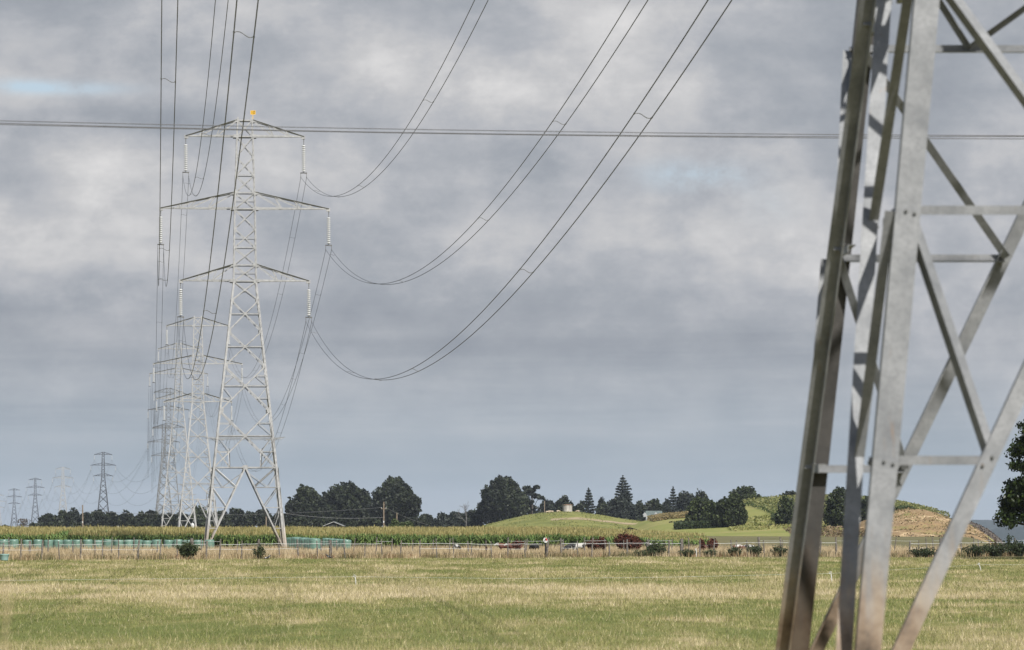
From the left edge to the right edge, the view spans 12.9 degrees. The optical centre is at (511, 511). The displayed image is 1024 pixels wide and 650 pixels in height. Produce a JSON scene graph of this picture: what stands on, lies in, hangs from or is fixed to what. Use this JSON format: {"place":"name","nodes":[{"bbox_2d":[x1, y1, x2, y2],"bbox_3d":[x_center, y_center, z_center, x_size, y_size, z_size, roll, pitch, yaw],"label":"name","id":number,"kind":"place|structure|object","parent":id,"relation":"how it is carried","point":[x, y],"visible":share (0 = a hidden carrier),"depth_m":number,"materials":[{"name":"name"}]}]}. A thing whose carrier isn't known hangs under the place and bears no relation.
{"place":"outdoors","nodes":[
{"label":"outdoors","id":0,"kind":"place"},
{"bbox_2d":[0,524,709,548],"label":"maize field","id":1,"kind":"structure","parent":0,"point":[475,535],"depth_m":480.65,"materials":[{"name":"green plant"}]},
{"bbox_2d":[0,529,1023,649],"bbox_3d":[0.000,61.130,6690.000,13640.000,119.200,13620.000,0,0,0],"label":"ground","id":2,"kind":"structure","parent":0,"point":[900,541],"depth_m":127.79,"materials":[{"name":"green plant"}]},
{"bbox_2d":[3,575,9,649],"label":"grass stalk","id":3,"kind":"object","parent":2,"relation":"on","point":[8,605],"depth_m":12.00,"materials":[{"name":"plant"}]},
{"bbox_2d":[26,478,44,522],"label":"pylon","id":4,"kind":"object","parent":2,"relation":"on","point":[35,495],"visible":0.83,"depth_m":4211.98,"materials":[{"name":"metal"}]},
{"bbox_2d":[37,513,52,522],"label":"dark tree","id":5,"kind":"object","parent":2,"relation":"on","point":[46,518],"visible":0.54,"depth_m":1697.86,"materials":[{"name":"green plant"}]},
{"bbox_2d":[51,510,74,525],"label":"dark tree","id":6,"kind":"object","parent":2,"relation":"on","point":[64,517],"visible":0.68,"depth_m":1687.98,"materials":[{"name":"green plant"}]},
{"bbox_2d":[52,467,73,511],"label":"pylon","id":7,"kind":"object","parent":2,"relation":"on","point":[62,490],"visible":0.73,"depth_m":3646.99,"materials":[{"name":"metal"}]},
{"bbox_2d":[67,507,78,522],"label":"dark tree","id":8,"kind":"object","parent":2,"relation":"on","point":[73,513],"visible":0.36,"depth_m":1718.31,"materials":[{"name":"green plant"}]},
{"bbox_2d":[76,512,96,526],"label":"dark tree","id":9,"kind":"object","parent":2,"relation":"on","point":[88,519],"visible":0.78,"depth_m":1688.54,"materials":[{"name":"green plant"}]},
{"bbox_2d":[90,509,105,526],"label":"dark tree","id":10,"kind":"object","parent":2,"relation":"on","point":[97,514],"visible":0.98,"depth_m":1697.93,"materials":[{"name":"green plant"}]},
{"bbox_2d":[90,452,115,511],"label":"pylon","id":11,"kind":"object","parent":2,"relation":"on","point":[103,465],"visible":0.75,"depth_m":3054.12,"materials":[{"name":"metal"}]},
{"bbox_2d":[100,511,121,527],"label":"dark tree","id":12,"kind":"object","parent":2,"relation":"on","point":[113,520],"visible":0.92,"depth_m":1688.61,"materials":[{"name":"green plant"}]},
{"bbox_2d":[118,509,134,527],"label":"dark tree","id":13,"kind":"object","parent":2,"relation":"on","point":[127,517],"visible":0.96,"depth_m":1697.96,"materials":[{"name":"green plant"}]},
{"bbox_2d":[128,511,148,526],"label":"dark tree","id":14,"kind":"object","parent":2,"relation":"on","point":[140,519],"visible":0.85,"depth_m":1688.23,"materials":[{"name":"green plant"}]},
{"bbox_2d":[144,509,159,526],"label":"dark tree","id":15,"kind":"object","parent":2,"relation":"on","point":[152,515],"visible":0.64,"depth_m":1708.49,"materials":[{"name":"green plant"}]},
{"bbox_2d":[149,425,179,513],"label":"pylon","id":16,"kind":"object","parent":2,"relation":"on","point":[161,453],"visible":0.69,"depth_m":2394.88,"materials":[{"name":"metal"}]},
{"bbox_2d":[155,512,173,526],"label":"dark tree","id":17,"kind":"object","parent":2,"relation":"on","point":[158,522],"visible":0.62,"depth_m":1688.41,"materials":[{"name":"green plant"}]},
{"bbox_2d":[147,388,188,513],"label":"pylon","id":18,"kind":"object","parent":2,"relation":"on","point":[169,435],"visible":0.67,"depth_m":1851.82,"materials":[{"name":"metal"}]},
{"bbox_2d":[149,342,208,527],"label":"pylon","id":19,"kind":"object","parent":2,"relation":"on","point":[179,472],"visible":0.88,"depth_m":1309.65,"materials":[{"name":"metal"}]},
{"bbox_2d":[171,512,188,527],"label":"dark tree","id":20,"kind":"object","parent":2,"relation":"on","point":[174,519],"visible":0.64,"depth_m":1688.46,"materials":[{"name":"green plant"}]},
{"bbox_2d":[176,541,200,559],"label":"green shrub","id":21,"kind":"object","parent":2,"relation":"on","point":[189,549],"visible":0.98,"depth_m":285.43,"materials":[{"name":"green plant"}]},
{"bbox_2d":[186,505,206,527],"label":"dark tree","id":22,"kind":"object","parent":2,"relation":"on","point":[200,517],"visible":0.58,"depth_m":1597.71,"materials":[{"name":"green plant"}]},
{"bbox_2d":[152,316,242,527],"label":"pylon","id":23,"kind":"object","parent":2,"relation":"on","point":[192,402],"visible":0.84,"depth_m":860.00,"materials":[{"name":"metal"}]},
{"bbox_2d":[203,515,233,528],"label":"dark bush","id":24,"kind":"object","parent":2,"relation":"on","point":[224,522],"visible":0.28,"depth_m":1497.29,"materials":[{"name":"green plant"}]},
{"bbox_2d":[229,507,244,526],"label":"dark tree","id":25,"kind":"object","parent":2,"relation":"on","point":[236,520],"visible":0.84,"depth_m":1697.80,"materials":[{"name":"green plant"}]},
{"bbox_2d":[157,110,331,546],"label":"pylon","id":26,"kind":"object","parent":2,"relation":"on","point":[255,281],"visible":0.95,"depth_m":451.15,"materials":[{"name":"metal"}]},
{"bbox_2d":[152,250,163,423],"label":"power line","id":27,"kind":"object","parent":26,"relation":"hanging from","point":[156,337],"visible":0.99,"depth_m":511.57,"materials":[{"name":"metal"}]},
{"bbox_2d":[158,0,177,285],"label":"power line","id":28,"kind":"object","parent":26,"relation":"hanging from","point":[161,78],"visible":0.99,"depth_m":194.97,"materials":[{"name":"metal"}]},
{"bbox_2d":[163,322,183,470],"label":"power line","id":29,"kind":"object","parent":26,"relation":"hanging from","point":[173,405],"visible":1,"depth_m":521.92,"materials":[{"name":"metal"}]},
{"bbox_2d":[165,177,188,377],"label":"power line","id":30,"kind":"object","parent":26,"relation":"hanging from","point":[177,288],"visible":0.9,"depth_m":526.49,"materials":[{"name":"metal"}]},
{"bbox_2d":[183,0,228,195],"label":"power line","id":31,"kind":"object","parent":26,"relation":"hanging from","point":[205,99],"visible":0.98,"depth_m":243.49,"materials":[{"name":"metal"}]},
{"bbox_2d":[178,0,258,379],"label":"power line","id":32,"kind":"object","parent":26,"relation":"hanging from","point":[234,31],"visible":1,"depth_m":154.78,"materials":[{"name":"metal"}]},
{"bbox_2d":[229,178,306,377],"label":"power line","id":33,"kind":"object","parent":26,"relation":"hanging from","point":[279,285],"visible":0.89,"depth_m":526.60,"materials":[{"name":"metal"}]},
{"bbox_2d":[230,322,311,471],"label":"power line","id":34,"kind":"object","parent":26,"relation":"hanging from","point":[287,397],"visible":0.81,"depth_m":511.69,"materials":[{"name":"metal"}]},
{"bbox_2d":[243,250,331,423],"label":"power line","id":35,"kind":"object","parent":26,"relation":"hanging from","point":[302,343],"visible":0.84,"depth_m":519.87,"materials":[{"name":"metal"}]},
{"bbox_2d":[301,0,487,196],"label":"power line","id":36,"kind":"object","parent":26,"relation":"hanging from","point":[415,112],"visible":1,"depth_m":250.33,"materials":[{"name":"metal"}]},
{"bbox_2d":[326,0,647,284],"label":"power line","id":37,"kind":"object","parent":26,"relation":"hanging from","point":[523,161],"visible":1,"depth_m":207.04,"materials":[{"name":"metal"}]},
{"bbox_2d":[306,0,731,380],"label":"power line","id":38,"kind":"object","parent":26,"relation":"hanging from","point":[634,113],"visible":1,"depth_m":159.36,"materials":[{"name":"metal"}]},
{"bbox_2d":[241,510,259,527],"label":"dark tree","id":39,"kind":"object","parent":2,"relation":"on","point":[252,519],"visible":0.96,"depth_m":1688.53,"materials":[{"name":"green plant"}]},
{"bbox_2d":[251,544,266,558],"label":"green shrub","id":40,"kind":"object","parent":2,"relation":"on","point":[260,551],"visible":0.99,"depth_m":288.88,"materials":[{"name":"green plant"}]},
{"bbox_2d":[255,509,271,527],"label":"dark tree","id":41,"kind":"object","parent":2,"relation":"on","point":[261,515],"visible":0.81,"depth_m":1697.70,"materials":[{"name":"green plant"}]},
{"bbox_2d":[268,513,288,526],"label":"dark tree","id":42,"kind":"object","parent":2,"relation":"on","point":[286,520],"visible":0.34,"depth_m":1687.53,"materials":[{"name":"green plant"}]},
{"bbox_2d":[286,516,310,527],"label":"dark bush","id":43,"kind":"object","parent":2,"relation":"on","point":[302,521],"visible":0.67,"depth_m":1447.80,"materials":[{"name":"green plant"}]},
{"bbox_2d":[285,484,326,521],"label":"broad tree","id":44,"kind":"object","parent":2,"relation":"on","point":[307,499],"visible":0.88,"depth_m":1647.00,"materials":[{"name":"green plant"}]},
{"bbox_2d":[309,538,320,549],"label":"wrapped bale","id":45,"kind":"object","parent":2,"relation":"on","point":[312,542],"visible":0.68,"depth_m":413.59},
{"bbox_2d":[310,516,333,527],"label":"dark bush","id":46,"kind":"object","parent":2,"relation":"on","point":[321,522],"visible":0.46,"depth_m":1447.85,"materials":[{"name":"green plant"}]},
{"bbox_2d":[320,480,371,521],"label":"broad tree","id":47,"kind":"object","parent":2,"relation":"on","point":[348,497],"visible":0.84,"depth_m":1694.96,"materials":[{"name":"green plant"}]},
{"bbox_2d":[336,517,358,527],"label":"dark bush","id":48,"kind":"object","parent":2,"relation":"on","point":[348,521],"visible":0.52,"depth_m":1448.58,"materials":[{"name":"green plant"}]},
{"bbox_2d":[356,515,381,527],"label":"dark bush","id":49,"kind":"object","parent":2,"relation":"on","point":[366,521],"visible":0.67,"depth_m":1448.00,"materials":[{"name":"green plant"}]},
{"bbox_2d":[367,475,421,526],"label":"broad tree","id":50,"kind":"object","parent":2,"relation":"on","point":[399,496],"visible":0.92,"depth_m":1655.20,"materials":[{"name":"green plant"}]},
{"bbox_2d":[405,517,426,526],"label":"dark bush","id":51,"kind":"object","parent":2,"relation":"on","point":[416,522],"visible":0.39,"depth_m":1449.07,"materials":[{"name":"green plant"}]},
{"bbox_2d":[419,513,432,527],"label":"dark tree","id":52,"kind":"object","parent":2,"relation":"on","point":[427,518],"visible":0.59,"depth_m":1748.57,"materials":[{"name":"green plant"}]},
{"bbox_2d":[431,512,448,527],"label":"dark tree","id":53,"kind":"object","parent":2,"relation":"on","point":[440,520],"visible":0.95,"depth_m":1748.05,"materials":[{"name":"green plant"}]},
{"bbox_2d":[446,511,462,527],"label":"dark tree","id":54,"kind":"object","parent":2,"relation":"on","point":[454,520],"visible":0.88,"depth_m":1747.88,"materials":[{"name":"green plant"}]},
{"bbox_2d":[460,510,481,527],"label":"dark tree","id":55,"kind":"object","parent":2,"relation":"on","point":[471,518],"visible":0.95,"depth_m":1747.48,"materials":[{"name":"green plant"}]},
{"bbox_2d":[0,542,982,557],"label":"straw grass","id":56,"kind":"structure","parent":2,"relation":"on","point":[127,549],"depth_m":367.92,"materials":[{"name":"beige plant"}]},
{"bbox_2d":[477,475,529,523],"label":"broad tree","id":57,"kind":"object","parent":2,"relation":"on","point":[503,498],"visible":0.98,"depth_m":1735.37,"materials":[{"name":"green plant"}]},
{"bbox_2d":[2,537,1015,559],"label":"post fence","id":58,"kind":"object","parent":2,"relation":"on","point":[436,548],"visible":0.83,"depth_m":297.03,"materials":[{"name":"grey wood"}]},
{"bbox_2d":[8,537,1017,554],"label":"stake fence","id":59,"kind":"object","parent":2,"relation":"on","point":[604,540],"visible":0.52,"depth_m":339.50,"materials":[{"name":"brown wood"}]},
{"bbox_2d":[522,485,545,513],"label":"gum tree","id":60,"kind":"object","parent":2,"relation":"on","point":[529,490],"visible":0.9,"depth_m":1743.68,"materials":[{"name":"green plant"}]},
{"bbox_2d":[537,498,554,511],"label":"dark tree","id":61,"kind":"object","parent":2,"relation":"on","point":[549,504],"visible":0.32,"depth_m":1748.33,"materials":[{"name":"green plant"}]},
{"bbox_2d":[553,495,574,511],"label":"dark tree","id":62,"kind":"object","parent":2,"relation":"on","point":[560,502],"visible":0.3,"depth_m":1748.56,"materials":[{"name":"green plant"}]},
{"bbox_2d":[572,500,586,512],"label":"dark tree","id":63,"kind":"object","parent":2,"relation":"on","point":[581,506],"visible":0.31,"depth_m":1748.77,"materials":[{"name":"green plant"}]},
{"bbox_2d":[584,487,595,513],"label":"conifer","id":64,"kind":"object","parent":2,"relation":"on","point":[589,504],"visible":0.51,"depth_m":1759.24,"materials":[{"name":"green plant"}]},
{"bbox_2d":[595,496,608,515],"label":"dark tree","id":65,"kind":"object","parent":2,"relation":"on","point":[600,508],"visible":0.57,"depth_m":1748.89,"materials":[{"name":"green plant"}]},
{"bbox_2d":[605,492,638,519],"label":"dark tree","id":66,"kind":"object","parent":2,"relation":"on","point":[622,506],"visible":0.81,"depth_m":1746.98,"materials":[{"name":"green plant"}]},
{"bbox_2d":[612,475,632,500],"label":"tall conifer","id":67,"kind":"object","parent":2,"relation":"on","point":[621,489],"visible":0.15,"depth_m":1769.19,"materials":[{"name":"green plant"}]},
{"bbox_2d":[612,530,635,550],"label":"dock patch","id":68,"kind":"object","parent":2,"relation":"on","point":[628,536],"visible":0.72,"depth_m":371.69,"materials":[{"name":"brown plant"}]},
{"bbox_2d":[643,498,663,513],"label":"dark tree","id":69,"kind":"object","parent":2,"relation":"on","point":[654,504],"visible":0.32,"depth_m":1747.89,"materials":[{"name":"green plant"}]},
{"bbox_2d":[645,540,668,556],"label":"green shrub","id":70,"kind":"object","parent":2,"relation":"on","point":[660,548],"visible":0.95,"depth_m":304.58,"materials":[{"name":"green plant"}]},
{"bbox_2d":[672,490,695,511],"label":"dark tree","id":71,"kind":"object","parent":2,"relation":"on","point":[684,499],"visible":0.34,"depth_m":1748.27,"materials":[{"name":"green plant"}]},
{"bbox_2d":[728,485,761,502],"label":"skyline tree","id":72,"kind":"object","parent":2,"relation":"on","point":[744,492],"visible":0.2,"depth_m":1417.31,"materials":[{"name":"green plant"}]},
{"bbox_2d":[745,543,762,556],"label":"weed clump","id":73,"kind":"object","parent":2,"relation":"on","point":[754,549],"visible":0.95,"depth_m":308.27,"materials":[{"name":"green plant"}]},
{"bbox_2d":[770,545,787,556],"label":"weed clump","id":74,"kind":"object","parent":2,"relation":"on","point":[779,551],"visible":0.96,"depth_m":309.20,"materials":[{"name":"green plant"}]},
{"bbox_2d":[775,0,1023,649],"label":"pylon","id":75,"kind":"object","parent":2,"relation":"on","point":[904,249],"visible":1,"depth_m":37.63,"materials":[{"name":"metal"}]},
{"bbox_2d":[907,546,936,557],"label":"weed clump","id":76,"kind":"object","parent":2,"relation":"on","point":[925,552],"visible":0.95,"depth_m":314.76,"materials":[{"name":"green plant"}]},
{"bbox_2d":[961,544,988,556],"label":"weed clump","id":77,"kind":"object","parent":2,"relation":"on","point":[975,549],"visible":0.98,"depth_m":316.91,"materials":[{"name":"green plant"}]},
{"bbox_2d":[981,541,1014,556],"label":"weed clump","id":78,"kind":"object","parent":2,"relation":"on","point":[999,550],"visible":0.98,"depth_m":317.76,"materials":[{"name":"green plant"}]},
{"bbox_2d":[992,419,1023,529],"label":"leafy tree","id":79,"kind":"object","parent":2,"relation":"on","point":[1011,509],"visible":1,"depth_m":287.19,"materials":[{"name":"green plant"}]},
{"bbox_2d":[1007,540,1023,556],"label":"weed clump","id":80,"kind":"object","parent":2,"relation":"on","point":[1018,548],"visible":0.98,"depth_m":318.66,"materials":[{"name":"green plant"}]},
{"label":"fence peg","id":81,"kind":"object","parent":2,"relation":"on","visible":0},
{"bbox_2d":[0,565,965,580],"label":"electric wire","id":82,"kind":"object","parent":81,"relation":"attached to","point":[428,577],"visible":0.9,"depth_m":187.79,"materials":[{"name":"white metal"}]},
{"bbox_2d":[0,123,1023,136],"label":"overhead cable","id":83,"kind":"object","parent":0,"point":[495,133],"visible":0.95,"depth_m":84.89,"materials":[{"name":"black metal"}]},
{"bbox_2d":[0,120,1023,135],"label":"overhead cable","id":84,"kind":"object","parent":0,"point":[489,130],"visible":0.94,"depth_m":83.99,"materials":[{"name":"black metal"}]},
{"bbox_2d":[0,124,1023,138],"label":"overhead cable","id":85,"kind":"object","parent":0,"point":[507,134],"visible":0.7,"depth_m":85.79,"materials":[{"name":"black metal"}]},
{"bbox_2d":[0,0,1023,527],"label":"sky","id":86,"kind":"structure","parent":0,"point":[666,340],"materials":[{"name":"grey"}]},
{"bbox_2d":[3,548,1023,560],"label":"dry grass","id":87,"kind":"structure","parent":0,"point":[53,556],"depth_m":295.99,"materials":[{"name":"beige plant"}]},
{"bbox_2d":[481,511,641,529],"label":"hill","id":88,"kind":"structure","parent":0,"point":[540,522],"depth_m":1440.92,"materials":[{"name":"green plant"}]},
{"bbox_2d":[551,517,636,524],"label":"track","id":89,"kind":"structure","parent":0,"point":[572,518],"depth_m":1444.92,"materials":[{"name":"beige soil"}]},
{"bbox_2d":[627,504,998,544],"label":"hillside","id":90,"kind":"structure","parent":0,"point":[663,525],"depth_m":1068.44,"materials":[{"name":"green plant"}]},
{"bbox_2d":[647,511,688,521],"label":"ripe crop","id":91,"kind":"object","parent":90,"relation":"on","point":[666,516],"visible":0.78,"depth_m":1193.90,"materials":[{"name":"beige plant"}]},
{"bbox_2d":[673,520,719,529],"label":"hedge","id":92,"kind":"object","parent":90,"relation":"on","point":[684,524],"visible":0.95,"depth_m":1076.31,"materials":[{"name":"green plant"}]},
{"bbox_2d":[684,496,716,520],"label":"hillside tree","id":93,"kind":"object","parent":90,"relation":"on","point":[699,508],"visible":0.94,"depth_m":1083.22,"materials":[{"name":"green plant"}]},
{"bbox_2d":[713,493,747,527],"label":"hillside tree","id":94,"kind":"object","parent":90,"relation":"on","point":[731,510],"visible":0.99,"depth_m":1073.71,"materials":[{"name":"green plant"}]},
{"bbox_2d":[774,494,793,525],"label":"slender tree","id":95,"kind":"object","parent":90,"relation":"on","point":[785,508],"visible":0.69,"depth_m":1058.62,"materials":[{"name":"green plant"}]},
{"bbox_2d":[823,486,860,525],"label":"thick tree","id":96,"kind":"object","parent":90,"relation":"on","point":[833,513],"visible":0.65,"depth_m":1038.04,"materials":[{"name":"green plant"}]},
{"bbox_2d":[742,494,949,516],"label":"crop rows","id":97,"kind":"object","parent":90,"relation":"on","point":[765,502],"visible":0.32,"depth_m":1167.98,"materials":[{"name":"green plant"}]},
{"bbox_2d":[860,495,895,521],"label":"thick tree","id":98,"kind":"object","parent":90,"relation":"on","point":[863,508],"visible":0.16,"depth_m":1047.49,"materials":[{"name":"green plant"}]},
{"bbox_2d":[784,525,992,544],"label":"rough grass","id":99,"kind":"structure","parent":90,"relation":"on","point":[827,530],"depth_m":996.13,"materials":[{"name":"green plant"}]},
{"bbox_2d":[860,507,991,543],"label":"bare hill","id":100,"kind":"structure","parent":0,"point":[915,532],"depth_m":999.15,"materials":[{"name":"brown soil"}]},
{"bbox_2d":[969,521,1005,545],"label":"gravel hill","id":101,"kind":"structure","parent":0,"point":[989,532],"depth_m":1090.70,"materials":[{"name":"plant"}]},
{"bbox_2d":[970,520,1023,528],"bbox_3d":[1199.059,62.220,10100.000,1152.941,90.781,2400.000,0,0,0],"label":"hills","id":102,"kind":"structure","parent":0,"point":[988,524],"depth_m":9619.65,"materials":[{"name":"grey"}]},
{"bbox_2d":[989,526,1023,540],"bbox_3d":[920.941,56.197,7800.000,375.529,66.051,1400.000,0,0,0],"label":"ridge","id":103,"kind":"structure","parent":0,"point":[1017,532],"depth_m":7482.39,"materials":[{"name":"grey"}]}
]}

